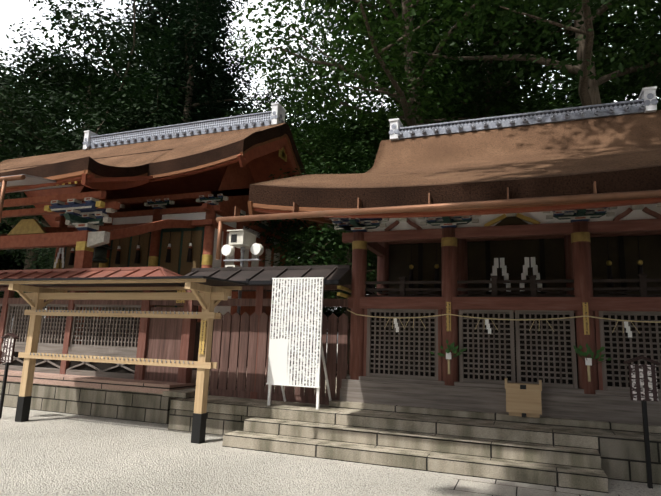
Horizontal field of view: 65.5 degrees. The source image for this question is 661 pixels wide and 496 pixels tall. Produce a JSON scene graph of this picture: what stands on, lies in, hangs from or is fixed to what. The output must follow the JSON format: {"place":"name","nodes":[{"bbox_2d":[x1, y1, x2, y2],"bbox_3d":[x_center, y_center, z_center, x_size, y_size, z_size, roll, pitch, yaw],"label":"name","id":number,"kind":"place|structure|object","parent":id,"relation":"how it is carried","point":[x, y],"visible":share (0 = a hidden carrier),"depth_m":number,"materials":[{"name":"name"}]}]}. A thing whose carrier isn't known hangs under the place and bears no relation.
{"place":"outdoors","nodes":[
{"label":"outdoors","id":0,"kind":"place"},
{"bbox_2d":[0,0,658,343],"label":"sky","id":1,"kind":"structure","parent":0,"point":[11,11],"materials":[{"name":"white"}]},
{"bbox_2d":[0,332,660,495],"bbox_3d":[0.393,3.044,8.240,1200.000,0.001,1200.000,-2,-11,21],"label":"ground","id":2,"kind":"structure","parent":0,"point":[44,453],"depth_m":5.98,"materials":[{"name":"grey gravel"}]},
{"bbox_2d":[0,333,18,418],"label":"name sign","id":3,"kind":"object","parent":2,"relation":"on","point":[8,351],"visible":1,"depth_m":9.01,"materials":[{"name":"black wood"}]},
{"bbox_2d":[1,216,48,266],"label":"tree","id":4,"kind":"object","parent":2,"relation":"on","point":[16,223],"depth_m":48.90,"materials":[{"name":"green plant"}]},
{"bbox_2d":[0,229,55,266],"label":"tree","id":5,"kind":"object","parent":2,"relation":"on","point":[48,256],"visible":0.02,"depth_m":24.83,"materials":[{"name":"green plant"}]},
{"bbox_2d":[0,69,55,297],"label":"tree","id":6,"kind":"object","parent":2,"relation":"on","point":[7,228],"visible":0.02,"depth_m":48.47,"materials":[{"name":"green plant"}]},
{"bbox_2d":[0,143,57,311],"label":"tree","id":7,"kind":"object","parent":2,"relation":"on","point":[6,267],"depth_m":58.18,"materials":[{"name":"green plant"}]},
{"bbox_2d":[0,120,70,316],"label":"tree","id":8,"kind":"object","parent":2,"relation":"on","point":[8,263],"visible":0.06,"depth_m":59.35,"materials":[{"name":"green plant"}]},
{"bbox_2d":[0,16,136,338],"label":"tree","id":9,"kind":"object","parent":2,"relation":"on","point":[27,266],"visible":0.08,"depth_m":45.11,"materials":[{"name":"green plant"}]},
{"bbox_2d":[0,68,194,268],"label":"tree","id":10,"kind":"object","parent":2,"relation":"on","point":[132,112],"visible":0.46,"depth_m":28.12,"materials":[{"name":"green plant"}]},
{"bbox_2d":[0,0,230,254],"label":"tree","id":11,"kind":"object","parent":2,"relation":"on","point":[122,53],"visible":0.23,"depth_m":37.67,"materials":[{"name":"green plant"}]},
{"bbox_2d":[0,276,247,443],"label":"votive rack","id":12,"kind":"object","parent":2,"relation":"on","point":[208,297],"visible":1,"depth_m":8.19,"materials":[{"name":"brown wood"}]},
{"bbox_2d":[20,16,243,133],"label":"tree","id":13,"kind":"object","parent":2,"relation":"on","point":[126,79],"visible":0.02,"depth_m":46.96,"materials":[{"name":"green plant"}]},
{"bbox_2d":[0,367,336,423],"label":"stone base","id":14,"kind":"object","parent":2,"relation":"on","point":[131,399],"visible":0.39,"depth_m":9.52,"materials":[{"name":"stone"}]},
{"bbox_2d":[0,102,323,369],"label":"shrine","id":15,"kind":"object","parent":14,"relation":"on","point":[165,197],"visible":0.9,"depth_m":15.44,"materials":[{"name":"brown wood"}]},
{"bbox_2d":[0,265,351,404],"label":"roofed fence","id":16,"kind":"object","parent":14,"relation":"on","point":[167,338],"visible":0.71,"depth_m":9.72,"materials":[{"name":"brown wood"}]},
{"bbox_2d":[90,0,251,128],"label":"cedar tree","id":17,"kind":"object","parent":2,"relation":"on","point":[227,35],"visible":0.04,"depth_m":45.00,"materials":[{"name":"green plant"}]},
{"bbox_2d":[97,0,286,130],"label":"cedar tree","id":18,"kind":"object","parent":2,"relation":"on","point":[194,45],"visible":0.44,"depth_m":36.19,"materials":[{"name":"green plant"}]},
{"bbox_2d":[223,100,375,273],"bbox_3d":[-2.949,-0.814,33.017,14.921,16.314,13.762,-2,-11,21],"label":"dark tree","id":19,"kind":"object","parent":2,"relation":"on","point":[291,120],"visible":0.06,"depth_m":32.48,"materials":[{"name":"green plant"}]},
{"bbox_2d":[246,73,358,298],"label":"dark tree","id":20,"kind":"object","parent":2,"relation":"on","point":[271,97],"visible":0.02,"depth_m":41.47,"materials":[{"name":"green plant"}]},
{"bbox_2d":[245,132,388,373],"bbox_3d":[1.119,0.465,18.012,8.474,8.660,9.016,-2,-11,21],"label":"tree","id":21,"kind":"object","parent":2,"relation":"on","point":[310,243],"visible":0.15,"depth_m":17.26,"materials":[{"name":"green plant"}]},
{"bbox_2d":[247,111,387,314],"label":"tree","id":22,"kind":"object","parent":2,"relation":"on","point":[373,258],"depth_m":42.72,"materials":[{"name":"green plant"}]},
{"bbox_2d":[291,249,375,333],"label":"tree","id":23,"kind":"object","parent":2,"relation":"on","point":[338,315],"depth_m":49.61,"materials":[{"name":"green plant"}]},
{"bbox_2d":[286,102,405,312],"bbox_3d":[0.718,-0.571,22.577,8.195,12.312,11.482,4,-11,-11],"label":"tree","id":24,"kind":"object","parent":2,"relation":"on","point":[314,148],"visible":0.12,"depth_m":22.13,"materials":[{"name":"green plant"}]},
{"bbox_2d":[250,0,534,173],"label":"tree","id":25,"kind":"object","parent":2,"relation":"on","point":[367,5],"visible":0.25,"depth_m":24.72,"materials":[{"name":"green plant"}]},
{"bbox_2d":[168,374,660,492],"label":"stone platform","id":26,"kind":"structure","parent":2,"relation":"on","point":[587,455],"depth_m":6.71,"materials":[{"name":"stone"}]},
{"bbox_2d":[221,229,263,313],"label":"floodlights","id":27,"kind":"object","parent":26,"relation":"on","point":[242,239],"visible":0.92,"depth_m":10.09,"materials":[{"name":"grey metal"}]},
{"bbox_2d":[266,277,330,408],"bbox_3d":[-0.455,1.530,8.414,0.914,2.020,0.653,-2,-11,21],"label":"notice board","id":28,"kind":"object","parent":26,"relation":"on","point":[296,352],"visible":0.94,"depth_m":8.14,"materials":[{"name":"paper"}]},
{"bbox_2d":[216,86,660,425],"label":"shrine","id":29,"kind":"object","parent":26,"relation":"on","point":[561,195],"visible":1,"depth_m":7.88,"materials":[{"name":"brown wood"}]},
{"bbox_2d":[347,309,660,336],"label":"sacred rope","id":30,"kind":"object","parent":29,"relation":"attached to","point":[487,324],"visible":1,"depth_m":7.63,"materials":[{"name":"fabric"}]},
{"bbox_2d":[446,302,589,334],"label":"name boards","id":31,"kind":"object","parent":29,"relation":"attached to","point":[585,319],"visible":0.96,"depth_m":7.28,"materials":[{"name":"wood"}]},
{"bbox_2d":[430,340,611,381],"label":"sakaki sprigs","id":32,"kind":"object","parent":29,"relation":"attached to","point":[588,362],"visible":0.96,"depth_m":7.17,"materials":[{"name":"plant"}]},
{"bbox_2d":[409,237,642,293],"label":"paper streamers","id":33,"kind":"object","parent":29,"relation":"attached to","point":[501,263],"visible":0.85,"depth_m":8.79,"materials":[{"name":"white paper"}]},
{"bbox_2d":[505,378,541,417],"bbox_3d":[2.715,2.104,7.224,0.484,0.500,0.225,-2,-11,21],"label":"offering box","id":34,"kind":"object","parent":26,"relation":"on","point":[523,399],"visible":1,"depth_m":7.13,"materials":[{"name":"brown wood"}]},
{"bbox_2d":[273,0,558,146],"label":"tree","id":35,"kind":"object","parent":2,"relation":"on","point":[479,89],"visible":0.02,"depth_m":34.81,"materials":[{"name":"green plant"}]},
{"bbox_2d":[225,0,657,173],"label":"tree","id":36,"kind":"object","parent":2,"relation":"on","point":[353,75],"visible":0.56,"depth_m":20.09,"materials":[{"name":"green plant"}]},
{"bbox_2d":[312,0,660,166],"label":"tree","id":37,"kind":"object","parent":2,"relation":"on","point":[492,73],"visible":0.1,"depth_m":25.03,"materials":[{"name":"green plant"}]},
{"bbox_2d":[360,0,660,110],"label":"tree","id":38,"kind":"object","parent":2,"relation":"on","point":[584,20],"visible":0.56,"depth_m":16.97,"materials":[{"name":"green plant"}]},
{"bbox_2d":[427,67,633,111],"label":"tree","id":39,"kind":"object","parent":2,"relation":"on","point":[553,94],"depth_m":46.68,"materials":[{"name":"green plant"}]},
{"bbox_2d":[445,0,660,104],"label":"tree","id":40,"kind":"object","parent":2,"relation":"on","point":[627,19],"visible":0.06,"depth_m":21.25,"materials":[{"name":"green plant"}]},
{"bbox_2d":[495,39,656,112],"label":"tree","id":41,"kind":"object","parent":2,"relation":"on","point":[566,95],"depth_m":40.93,"materials":[{"name":"green plant"}]},
{"bbox_2d":[602,1,660,109],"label":"tree","id":42,"kind":"object","parent":2,"relation":"on","point":[637,95],"visible":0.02,"depth_m":37.51,"materials":[{"name":"green plant"}]},
{"bbox_2d":[612,0,660,67],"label":"tree","id":43,"kind":"object","parent":2,"relation":"on","point":[655,10],"visible":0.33,"depth_m":17.17,"materials":[{"name":"green plant"}]},
{"bbox_2d":[624,356,659,488],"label":"name sign","id":44,"kind":"object","parent":2,"relation":"on","point":[643,384],"visible":1,"depth_m":5.96,"materials":[{"name":"black wood"}]},
{"bbox_2d":[444,475,625,495],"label":"paved path","id":45,"kind":"structure","parent":0,"point":[460,485],"depth_m":5.51,"materials":[{"name":"grey stone"}]}
]}

